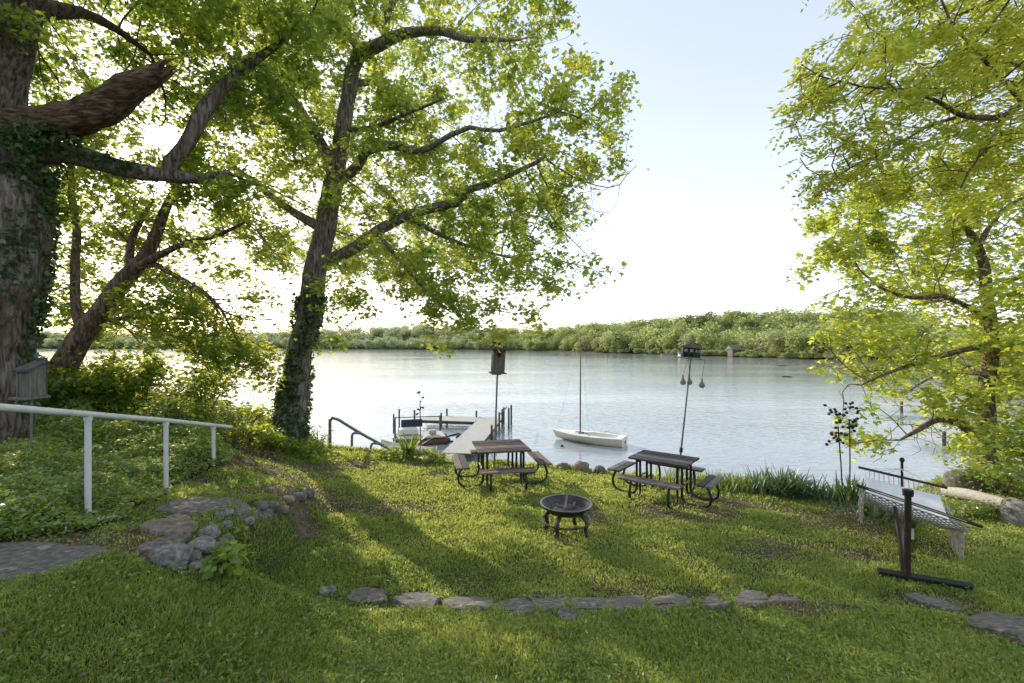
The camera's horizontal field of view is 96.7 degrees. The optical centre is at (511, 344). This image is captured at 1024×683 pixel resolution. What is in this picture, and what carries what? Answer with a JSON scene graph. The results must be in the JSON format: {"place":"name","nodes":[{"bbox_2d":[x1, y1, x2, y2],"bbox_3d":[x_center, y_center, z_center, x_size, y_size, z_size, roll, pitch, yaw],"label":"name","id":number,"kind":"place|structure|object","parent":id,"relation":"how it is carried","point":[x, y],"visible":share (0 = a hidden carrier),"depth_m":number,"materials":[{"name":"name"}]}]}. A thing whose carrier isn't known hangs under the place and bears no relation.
{"place":"outdoors","nodes":[
{"label":"outdoors","id":0,"kind":"place"},
{"bbox_2d":[99,413,286,460],"bbox_3d":[-6.998,1.949,9.548,4.487,1.021,1.766,0,0,0],"label":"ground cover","id":1,"kind":"object","parent":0,"point":[268,454],"visible":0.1,"depth_m":9.55,"materials":[{"name":"green plant"}]},
{"bbox_2d":[0,328,1023,682],"bbox_3d":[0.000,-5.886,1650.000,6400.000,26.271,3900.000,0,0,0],"label":"ground","id":2,"kind":"structure","parent":0,"point":[304,530],"depth_m":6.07,"materials":[{"name":"plant"}]},
{"bbox_2d":[8,358,50,460],"bbox_3d":[-5.888,0.953,5.560,0.250,1.591,0.282,0,0,6],"label":"nest box","id":3,"kind":"object","parent":2,"relation":"on","point":[31,381],"visible":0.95,"depth_m":5.55,"materials":[{"name":"grey wood"}]},
{"bbox_2d":[0,541,111,581],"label":"flagstone","id":4,"kind":"object","parent":2,"relation":"on","point":[18,558],"visible":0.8,"depth_m":3.51,"materials":[{"name":"stone"}]},
{"bbox_2d":[29,102,105,373],"bbox_3d":[-10.099,-1.931,9.854,2.298,6.977,1.731,0,0,0],"label":"slender tree","id":5,"kind":"object","parent":2,"relation":"on","point":[56,285],"visible":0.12,"depth_m":9.94,"materials":[{"name":"green plant"}]},
{"bbox_2d":[36,361,108,407],"bbox_3d":[-9.297,0.937,9.221,1.390,1.191,1.587,0,0,18],"label":"bush","id":6,"kind":"object","parent":2,"relation":"on","point":[58,385],"visible":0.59,"depth_m":9.37,"materials":[{"name":"green plant"}]},
{"bbox_2d":[54,355,165,410],"bbox_3d":[-9.370,0.878,10.467,2.145,1.336,1.995,0,0,41],"label":"bush","id":7,"kind":"object","parent":2,"relation":"on","point":[130,387],"visible":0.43,"depth_m":10.07,"materials":[{"name":"green plant"}]},
{"bbox_2d":[0,403,232,518],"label":"hand rail","id":8,"kind":"object","parent":2,"relation":"on","point":[88,416],"visible":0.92,"depth_m":4.56,"materials":[{"name":"metal"}]},
{"bbox_2d":[0,386,242,539],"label":"ground cover","id":9,"kind":"object","parent":2,"relation":"on","point":[53,446],"visible":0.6,"depth_m":5.97,"materials":[{"name":"green plant"}]},
{"bbox_2d":[79,338,189,407],"bbox_3d":[-9.157,0.703,11.110,2.237,1.774,1.574,0,0,-33],"label":"bush","id":10,"kind":"object","parent":2,"relation":"on","point":[148,367],"visible":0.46,"depth_m":11.03,"materials":[{"name":"green plant"}]},
{"bbox_2d":[135,533,191,554],"bbox_3d":[-3.030,1.777,3.991,0.242,0.202,0.504,0,0,0],"label":"flagstone","id":11,"kind":"object","parent":2,"relation":"on","point":[161,541],"visible":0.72,"depth_m":3.96,"materials":[{"name":"stone"}]},
{"bbox_2d":[140,518,197,535],"bbox_3d":[-3.322,1.830,4.406,0.652,0.257,0.374,0,0,28],"label":"flagstone","id":12,"kind":"object","parent":2,"relation":"on","point":[168,526],"visible":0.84,"depth_m":4.32,"materials":[{"name":"stone"}]},
{"bbox_2d":[147,543,193,565],"bbox_3d":[-2.837,1.748,3.780,0.334,0.190,0.262,0,0,0],"label":"rock","id":13,"kind":"object","parent":2,"relation":"on","point":[168,553],"visible":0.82,"depth_m":3.71,"materials":[{"name":"stone"}]},
{"bbox_2d":[128,385,219,430],"bbox_3d":[-6.836,1.335,9.148,0.972,1.053,1.434,0,0,34],"label":"bush","id":14,"kind":"object","parent":2,"relation":"on","point":[174,410],"visible":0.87,"depth_m":9.10,"materials":[{"name":"green plant"}]},
{"bbox_2d":[47,99,302,407],"bbox_3d":[-7.875,-2.309,10.451,7.711,7.901,3.944,0,0,22],"label":"leaning tree","id":15,"kind":"object","parent":2,"relation":"on","point":[97,319],"visible":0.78,"depth_m":9.90,"materials":[{"name":"green plant"}]},
{"bbox_2d":[166,559,188,571],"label":"rock","id":16,"kind":"object","parent":2,"relation":"on","point":[183,563],"visible":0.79,"depth_m":3.65,"materials":[{"name":"stone"}]},
{"bbox_2d":[135,355,250,418],"bbox_3d":[-7.638,0.966,10.926,2.233,1.735,1.831,0,0,-40],"label":"bush","id":17,"kind":"object","parent":2,"relation":"on","point":[199,401],"visible":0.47,"depth_m":10.90,"materials":[{"name":"green plant"}]},
{"bbox_2d":[189,550,201,562],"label":"rock","id":18,"kind":"object","parent":2,"relation":"on","point":[195,555],"visible":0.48,"depth_m":3.83,"materials":[{"name":"stone"}]},
{"bbox_2d":[188,560,203,570],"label":"rock","id":19,"kind":"object","parent":2,"relation":"on","point":[197,565],"visible":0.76,"depth_m":3.75,"materials":[{"name":"stone"}]},
{"bbox_2d":[157,497,235,514],"bbox_3d":[-3.736,1.936,5.368,0.830,0.225,0.826,0,0,0],"label":"flagstone","id":20,"kind":"object","parent":2,"relation":"on","point":[189,506],"visible":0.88,"depth_m":5.30,"materials":[{"name":"stone"}]},
{"bbox_2d":[0,0,399,442],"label":"old tree","id":21,"kind":"object","parent":2,"relation":"on","point":[32,147],"visible":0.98,"depth_m":7.61,"materials":[{"name":"green plant"}]},
{"bbox_2d":[187,535,218,553],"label":"rock","id":22,"kind":"object","parent":2,"relation":"on","point":[203,544],"visible":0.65,"depth_m":4.01,"materials":[{"name":"stone"}]},
{"bbox_2d":[196,524,220,538],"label":"rock","id":23,"kind":"object","parent":2,"relation":"on","point":[213,531],"visible":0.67,"depth_m":4.34,"materials":[{"name":"stone"}]},
{"bbox_2d":[198,543,234,579],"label":"leafy weed","id":24,"kind":"object","parent":2,"relation":"on","point":[212,567],"visible":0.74,"depth_m":3.72,"materials":[{"name":"green plant"}]},
{"bbox_2d":[213,508,234,517],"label":"rock","id":25,"kind":"object","parent":2,"relation":"on","point":[224,511],"visible":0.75,"depth_m":4.98,"materials":[{"name":"stone"}]},
{"bbox_2d":[199,537,257,576],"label":"leafy weed","id":26,"kind":"object","parent":2,"relation":"on","point":[236,555],"visible":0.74,"depth_m":3.83,"materials":[{"name":"green plant"}]},
{"bbox_2d":[229,525,251,550],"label":"leafy weed","id":27,"kind":"object","parent":2,"relation":"on","point":[242,534],"visible":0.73,"depth_m":4.78,"materials":[{"name":"green plant"}]},
{"bbox_2d":[210,401,274,426],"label":"bush","id":28,"kind":"object","parent":2,"relation":"on","point":[258,412],"visible":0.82,"depth_m":11.64,"materials":[{"name":"green plant"}]},
{"bbox_2d":[233,500,252,517],"bbox_3d":[-3.137,1.972,5.320,0.201,0.207,0.545,0,0,-27],"label":"flagstone","id":29,"kind":"object","parent":2,"relation":"on","point":[242,508],"visible":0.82,"depth_m":5.28,"materials":[{"name":"stone"}]},
{"bbox_2d":[207,416,286,443],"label":"shrub","id":30,"kind":"object","parent":2,"relation":"on","point":[238,429],"visible":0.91,"depth_m":9.97,"materials":[{"name":"green plant"}]},
{"bbox_2d":[253,500,269,510],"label":"rock","id":31,"kind":"object","parent":2,"relation":"on","point":[263,505],"visible":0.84,"depth_m":5.56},
{"bbox_2d":[253,508,272,520],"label":"rock","id":32,"kind":"object","parent":2,"relation":"on","point":[267,513],"visible":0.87,"depth_m":5.54,"materials":[{"name":"stone"}]},
{"bbox_2d":[36,323,501,348],"bbox_3d":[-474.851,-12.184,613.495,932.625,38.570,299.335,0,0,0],"label":"hillside wood","id":33,"kind":"object","parent":2,"relation":"on","point":[387,332],"visible":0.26,"depth_m":638.62,"materials":[{"name":"green plant"}]},
{"bbox_2d":[239,427,299,451],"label":"shrub","id":34,"kind":"object","parent":2,"relation":"on","point":[271,444],"visible":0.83,"depth_m":10.12,"materials":[{"name":"green plant"}]},
{"bbox_2d":[293,492,306,501],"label":"rock","id":35,"kind":"object","parent":2,"relation":"on","point":[300,496],"visible":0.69,"depth_m":6.73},
{"bbox_2d":[276,438,341,461],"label":"shrub","id":36,"kind":"object","parent":2,"relation":"on","point":[312,450],"visible":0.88,"depth_m":10.41,"materials":[{"name":"green plant"}]},
{"bbox_2d":[309,421,333,454],"bbox_3d":[-4.844,2.342,11.464,0.570,0.878,0.708,0,0,0],"label":"weed patch","id":37,"kind":"object","parent":2,"relation":"on","point":[321,439],"visible":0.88,"depth_m":11.45,"materials":[{"name":"green plant"}]},
{"bbox_2d":[318,586,336,596],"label":"edging stone","id":38,"kind":"object","parent":2,"relation":"on","point":[324,590],"visible":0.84,"depth_m":4.74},
{"bbox_2d":[328,416,391,449],"bbox_3d":[-4.120,3.024,12.897,0.166,2.269,2.271,0,0,40],"label":"stair rail","id":39,"kind":"object","parent":2,"relation":"on","point":[375,442],"visible":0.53,"depth_m":12.55,"materials":[{"name":"metal"}]},
{"bbox_2d":[347,587,387,604],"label":"edging stone","id":40,"kind":"object","parent":2,"relation":"on","point":[368,593],"visible":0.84,"depth_m":4.73,"materials":[{"name":"stone"}]},
{"bbox_2d":[367,446,441,461],"bbox_3d":[-2.724,2.731,11.412,1.905,0.355,1.058,0,0,0],"label":"weed patch","id":41,"kind":"object","parent":2,"relation":"on","point":[398,453],"visible":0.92,"depth_m":11.37,"materials":[{"name":"green plant"}]},
{"bbox_2d":[380,431,429,456],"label":"yucca plant","id":42,"kind":"object","parent":2,"relation":"on","point":[404,445],"visible":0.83,"depth_m":11.57,"materials":[{"name":"green plant"}]},
{"bbox_2d":[180,0,648,450],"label":"maple tree","id":43,"kind":"object","parent":2,"relation":"on","point":[322,256],"visible":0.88,"depth_m":10.63,"materials":[{"name":"green plant"}]},
{"bbox_2d":[392,591,440,608],"bbox_3d":[-0.893,2.630,4.537,0.436,0.445,0.814,0,0,-37],"label":"edging stone","id":44,"kind":"object","parent":2,"relation":"on","point":[430,599],"visible":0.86,"depth_m":4.57,"materials":[{"name":"stone"}]},
{"bbox_2d":[421,450,452,464],"bbox_3d":[-1.851,2.802,11.302,0.946,0.352,0.871,0,0,-32],"label":"weed patch","id":45,"kind":"object","parent":2,"relation":"on","point":[433,457],"visible":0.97,"depth_m":11.29,"materials":[{"name":"green plant"}]},
{"bbox_2d":[442,596,493,613],"bbox_3d":[-0.441,2.576,4.391,0.517,0.519,0.760,0,0,0],"label":"edging stone","id":46,"kind":"object","parent":2,"relation":"on","point":[462,601],"visible":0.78,"depth_m":4.39,"materials":[{"name":"stone"}]},
{"bbox_2d":[489,341,508,466],"bbox_3d":[-0.315,1.419,10.741,0.428,3.050,0.399,0,0,-10],"label":"nest box","id":47,"kind":"object","parent":2,"relation":"on","point":[497,363],"visible":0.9,"depth_m":10.65,"materials":[{"name":"brown wood"}]},
{"bbox_2d":[452,439,551,492],"bbox_3d":[-0.243,2.491,9.614,1.942,0.749,1.962,0,0,-11],"label":"picnic table","id":48,"kind":"object","parent":2,"relation":"on","point":[508,446],"visible":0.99,"depth_m":9.34,"materials":[{"name":"brown wood"}]},
{"bbox_2d":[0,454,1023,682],"bbox_3d":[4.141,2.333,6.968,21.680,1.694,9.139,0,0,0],"label":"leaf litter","id":49,"kind":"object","parent":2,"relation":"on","point":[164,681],"visible":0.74,"depth_m":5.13,"materials":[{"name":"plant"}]},
{"bbox_2d":[497,598,535,616],"bbox_3d":[0.035,2.576,4.346,0.326,0.510,0.820,0,0,-6],"label":"edging stone","id":50,"kind":"object","parent":2,"relation":"on","point":[524,605],"visible":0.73,"depth_m":4.26,"materials":[{"name":"stone"}]},
{"bbox_2d":[524,589,568,599],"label":"grass tuft","id":51,"kind":"object","parent":2,"relation":"on","point":[532,593],"visible":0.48,"depth_m":4.64,"materials":[{"name":"green plant"}]},
{"bbox_2d":[530,594,568,612],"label":"edging stone","id":52,"kind":"object","parent":2,"relation":"on","point":[550,602],"visible":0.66,"depth_m":4.35,"materials":[{"name":"stone"}]},
{"bbox_2d":[540,494,592,539],"bbox_3d":[0.789,2.535,6.649,0.764,0.466,0.764,0,0,0],"label":"fire pit","id":53,"kind":"object","parent":2,"relation":"on","point":[583,504],"visible":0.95,"depth_m":6.63,"materials":[{"name":"metal"}]},
{"bbox_2d":[558,606,576,620],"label":"edging stone","id":54,"kind":"object","parent":2,"relation":"on","point":[564,612],"visible":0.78,"depth_m":3.91,"materials":[{"name":"stone"}]},
{"bbox_2d":[573,461,588,470],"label":"shore rock","id":55,"kind":"object","parent":2,"relation":"on","point":[580,465],"visible":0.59,"depth_m":10.68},
{"bbox_2d":[578,335,594,350],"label":"shore tree","id":56,"kind":"object","parent":2,"relation":"on","point":[585,343],"visible":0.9,"depth_m":332.48,"materials":[{"name":"green plant"}]},
{"bbox_2d":[568,596,606,614],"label":"edging stone","id":57,"kind":"object","parent":2,"relation":"on","point":[588,602],"visible":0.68,"depth_m":4.43,"materials":[{"name":"stone"}]},
{"bbox_2d":[597,335,614,352],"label":"shore tree","id":58,"kind":"object","parent":2,"relation":"on","point":[607,341],"visible":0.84,"depth_m":301.73,"materials":[{"name":"green plant"}]},
{"bbox_2d":[610,330,632,350],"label":"shore tree","id":59,"kind":"object","parent":2,"relation":"on","point":[620,338],"visible":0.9,"depth_m":287.98,"materials":[{"name":"green plant"}]},
{"bbox_2d":[605,595,646,612],"bbox_3d":[1.111,2.606,4.447,0.412,0.551,0.944,0,0,13],"label":"edging stone","id":60,"kind":"object","parent":2,"relation":"on","point":[633,600],"visible":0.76,"depth_m":4.43,"materials":[{"name":"stone"}]},
{"bbox_2d":[629,332,645,352],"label":"shore tree","id":61,"kind":"object","parent":2,"relation":"on","point":[640,345],"visible":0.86,"depth_m":276.19,"materials":[{"name":"green plant"}]},
{"bbox_2d":[648,335,661,347],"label":"shore tree","id":62,"kind":"object","parent":2,"relation":"on","point":[653,342],"visible":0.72,"depth_m":263.24,"materials":[{"name":"green plant"}]},
{"bbox_2d":[607,450,723,508],"bbox_3d":[2.904,2.523,8.720,1.962,0.748,1.662,0,0,38],"label":"picnic table","id":63,"kind":"object","parent":2,"relation":"on","point":[684,462],"visible":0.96,"depth_m":8.54,"materials":[{"name":"brown wood"}]},
{"bbox_2d":[648,593,695,611],"bbox_3d":[1.519,2.591,4.442,0.397,0.587,1.055,0,0,11],"label":"edging stone","id":64,"kind":"object","parent":2,"relation":"on","point":[673,597],"visible":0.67,"depth_m":4.34,"materials":[{"name":"stone"}]},
{"bbox_2d":[661,329,683,346],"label":"shore tree","id":65,"kind":"object","parent":2,"relation":"on","point":[673,335],"visible":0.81,"depth_m":249.88,"materials":[{"name":"green plant"}]},
{"bbox_2d":[626,463,735,482],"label":"reed tuft","id":66,"kind":"object","parent":2,"relation":"on","point":[673,475],"visible":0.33,"depth_m":9.81,"materials":[{"name":"green plant"}]},
{"bbox_2d":[677,331,701,348],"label":"shore tree","id":67,"kind":"object","parent":2,"relation":"on","point":[691,337],"visible":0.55,"depth_m":236.17,"materials":[{"name":"green plant"}]},
{"bbox_2d":[677,344,703,472],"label":"martin house","id":68,"kind":"structure","parent":2,"relation":"on","point":[691,351],"depth_m":10.58,"materials":[{"name":"metal"}]},
{"bbox_2d":[694,326,719,350],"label":"shore tree","id":69,"kind":"object","parent":2,"relation":"on","point":[708,336],"visible":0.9,"depth_m":222.50,"materials":[{"name":"green plant"}]},
{"bbox_2d":[700,593,731,611],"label":"edging stone","id":70,"kind":"object","parent":2,"relation":"on","point":[711,600],"visible":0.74,"depth_m":4.09,"materials":[{"name":"stone"}]},
{"bbox_2d":[670,470,767,493],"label":"daylily clump","id":71,"kind":"object","parent":2,"relation":"on","point":[723,483],"visible":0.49,"depth_m":9.37,"materials":[{"name":"green plant"}]},
{"bbox_2d":[726,345,747,356],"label":"lake house","id":72,"kind":"structure","parent":2,"relation":"on","point":[732,349],"depth_m":201.65,"materials":[{"name":"grey"}]},
{"bbox_2d":[735,590,771,610],"bbox_3d":[2.384,2.599,4.534,0.315,0.644,1.214,0,0,25],"label":"edging stone","id":73,"kind":"object","parent":2,"relation":"on","point":[744,595],"visible":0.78,"depth_m":4.33,"materials":[{"name":"stone"}]},
{"bbox_2d":[498,304,1023,371],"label":"hillside wood","id":74,"kind":"object","parent":2,"relation":"on","point":[723,323],"visible":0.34,"depth_m":256.29,"materials":[{"name":"plant"}]},
{"bbox_2d":[717,469,811,495],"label":"daylily clump","id":75,"kind":"object","parent":2,"relation":"on","point":[744,487],"visible":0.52,"depth_m":9.22,"materials":[{"name":"green plant"}]},
{"bbox_2d":[755,329,792,352],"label":"shore tree","id":76,"kind":"object","parent":2,"relation":"on","point":[779,339],"visible":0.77,"depth_m":189.11,"materials":[{"name":"green plant"}]},
{"bbox_2d":[768,593,800,604],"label":"edging stone","id":77,"kind":"object","parent":2,"relation":"on","point":[774,598],"visible":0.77,"depth_m":4.20,"materials":[{"name":"stone"}]},
{"bbox_2d":[736,464,841,499],"bbox_3d":[5.646,2.900,9.121,2.400,0.994,1.651,0,0,0],"label":"iris clump","id":78,"kind":"object","parent":2,"relation":"on","point":[794,481],"visible":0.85,"depth_m":9.02,"materials":[{"name":"green plant"}]},
{"bbox_2d":[783,328,807,357],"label":"shore tree","id":79,"kind":"object","parent":2,"relation":"on","point":[794,342],"visible":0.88,"depth_m":175.93,"materials":[{"name":"green plant"}]},
{"bbox_2d":[800,339,829,352],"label":"shore tree","id":80,"kind":"object","parent":2,"relation":"on","point":[806,350],"visible":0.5,"depth_m":170.87,"materials":[{"name":"green plant"}]},
{"bbox_2d":[808,323,840,354],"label":"shore tree","id":81,"kind":"object","parent":2,"relation":"on","point":[811,347],"visible":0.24,"depth_m":169.29,"materials":[{"name":"green plant"}]},
{"bbox_2d":[789,480,861,503],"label":"daylily clump","id":82,"kind":"object","parent":2,"relation":"on","point":[825,493],"visible":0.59,"depth_m":8.84,"materials":[{"name":"green plant"}]},
{"bbox_2d":[823,404,847,486],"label":"iron flower","id":83,"kind":"object","parent":2,"relation":"on","point":[838,439],"visible":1,"depth_m":8.79,"materials":[{"name":"black paint"}]},
{"bbox_2d":[827,329,857,353],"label":"shore tree","id":84,"kind":"object","parent":2,"relation":"on","point":[846,348],"visible":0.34,"depth_m":157.33,"materials":[{"name":"green plant"}]},
{"bbox_2d":[834,401,859,478],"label":"iron flower","id":85,"kind":"object","parent":2,"relation":"on","point":[850,407],"visible":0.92,"depth_m":8.79,"materials":[{"name":"black paint"}]},
{"bbox_2d":[822,473,872,506],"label":"yucca plant","id":86,"kind":"object","parent":2,"relation":"on","point":[851,492],"visible":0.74,"depth_m":8.50,"materials":[{"name":"green plant"}]},
{"bbox_2d":[817,495,924,530],"bbox_3d":[6.310,2.760,7.744,1.802,0.480,1.385,0,0,0],"label":"strap leaf plant","id":87,"kind":"object","parent":2,"relation":"on","point":[871,510],"visible":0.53,"depth_m":7.68,"materials":[{"name":"plant"}]},
{"bbox_2d":[765,0,1023,225],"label":"feathery tree","id":88,"kind":"object","parent":2,"relation":"on","point":[962,69],"visible":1,"depth_m":5.38,"materials":[{"name":"green plant"}]},
{"bbox_2d":[879,319,929,354],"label":"shore tree","id":89,"kind":"object","parent":2,"relation":"on","point":[913,324],"visible":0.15,"depth_m":132.37,"materials":[{"name":"green plant"}]},
{"bbox_2d":[786,149,1023,488],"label":"young maple","id":90,"kind":"object","parent":2,"relation":"on","point":[986,396],"visible":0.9,"depth_m":9.49,"materials":[{"name":"green plant"}]},
{"bbox_2d":[865,457,973,589],"bbox_3d":[5.904,2.338,6.639,1.088,1.294,3.668,0,0,36],"label":"hammock stand","id":91,"kind":"object","parent":2,"relation":"on","point":[904,541],"visible":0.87,"depth_m":5.36,"materials":[{"name":"metal"}]},
{"bbox_2d":[856,466,982,560],"bbox_3d":[5.755,2.435,6.703,1.203,1.176,3.490,0,0,34],"label":"hammock","id":92,"kind":"object","parent":91,"relation":"hanging from","point":[927,508],"visible":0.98,"depth_m":6.30,"materials":[{"name":"fabric"}]},
{"bbox_2d":[905,593,963,614],"bbox_3d":[4.477,2.854,4.836,0.262,0.288,0.454,0,0,-41],"label":"flagstone","id":93,"kind":"object","parent":2,"relation":"on","point":[933,602],"visible":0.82,"depth_m":4.81,"materials":[{"name":"stone"}]},
{"bbox_2d":[941,469,988,490],"bbox_3d":[9.802,2.968,9.858,0.763,0.548,0.670,0,0,0],"label":"boulder","id":94,"kind":"object","parent":2,"relation":"on","point":[954,479],"visible":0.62,"depth_m":9.69,"materials":[{"name":"stone"}]},
{"bbox_2d":[934,491,1000,516],"bbox_3d":[8.019,2.875,8.134,2.556,0.389,1.016,0,0,0],"label":"weed patch","id":95,"kind":"object","parent":2,"relation":"on","point":[987,511],"visible":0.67,"depth_m":7.95,"materials":[{"name":"green plant"}]},
{"bbox_2d":[941,486,1004,506],"bbox_3d":[8.933,2.938,8.654,0.239,0.274,1.267,0,0,-13],"label":"fallen log","id":96,"kind":"object","parent":2,"relation":"on","point":[962,493],"visible":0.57,"depth_m":8.76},
{"bbox_2d":[938,403,1023,468],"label":"bush","id":97,"kind":"object","parent":2,"relation":"on","point":[1010,452],"visible":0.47,"depth_m":10.32,"materials":[{"name":"green plant"}]},
{"bbox_2d":[948,455,1023,494],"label":"bush","id":98,"kind":"object","parent":2,"relation":"on","point":[998,477],"visible":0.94,"depth_m":9.32,"materials":[{"name":"green plant"}]},
{"bbox_2d":[963,611,1023,646],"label":"flagstone","id":99,"kind":"object","parent":2,"relation":"on","point":[998,624],"visible":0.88,"depth_m":3.69,"materials":[{"name":"stone"}]},
{"bbox_2d":[995,497,1023,527],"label":"boulder","id":100,"kind":"object","parent":2,"relation":"on","point":[1012,510],"visible":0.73,"depth_m":7.59,"materials":[{"name":"stone"}]},
{"bbox_2d":[28,0,1023,334],"label":"sky","id":101,"kind":"structure","parent":0,"point":[710,225],"materials":[{"name":"white"}]},
{"bbox_2d":[37,349,1023,489],"bbox_3d":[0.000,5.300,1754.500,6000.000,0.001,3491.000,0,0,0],"label":"lake water","id":102,"kind":"structure","parent":0,"point":[752,414],"depth_m":40.53,"materials":[{"name":"grey liquid"}]},
{"bbox_2d":[381,439,436,454],"bbox_3d":[-5.049,5.010,22.097,3.422,0.520,0.720,0,0,28],"label":"canoe","id":103,"kind":"object","parent":102,"relation":"on","point":[386,443],"visible":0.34,"depth_m":22.24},
{"bbox_2d":[393,409,449,445],"bbox_3d":[-4.937,4.485,24.758,2.991,1.870,1.708,0,0,-17],"label":"pontoon boat","id":104,"kind":"object","parent":102,"relation":"on","point":[435,437],"visible":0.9,"depth_m":24.48,"materials":[{"name":"white paint"}]},
{"bbox_2d":[414,405,511,457],"bbox_3d":[-3.791,5.435,25.948,6.144,2.930,10.378,0,0,11],"label":"dock","id":105,"kind":"object","parent":102,"relation":"in","point":[481,428],"visible":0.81,"depth_m":27.47,"materials":[{"name":"wood"}]},
{"bbox_2d":[552,333,627,446],"bbox_3d":[4.131,2.370,24.921,4.217,6.060,1.678,0,0,30],"label":"sailboat","id":106,"kind":"object","parent":102,"relation":"on","point":[601,438],"visible":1,"depth_m":24.66,"materials":[{"name":"white paint"}]},
{"bbox_2d":[878,401,1022,412],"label":"neighbour dock","id":107,"kind":"object","parent":102,"relation":"in","point":[905,404],"visible":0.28,"depth_m":35.78,"materials":[{"name":"wood"}]},
{"bbox_2d":[908,431,1023,445],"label":"jetty","id":108,"kind":"object","parent":102,"relation":"in","point":[943,434],"visible":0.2,"depth_m":24.50,"materials":[{"name":"wood"}]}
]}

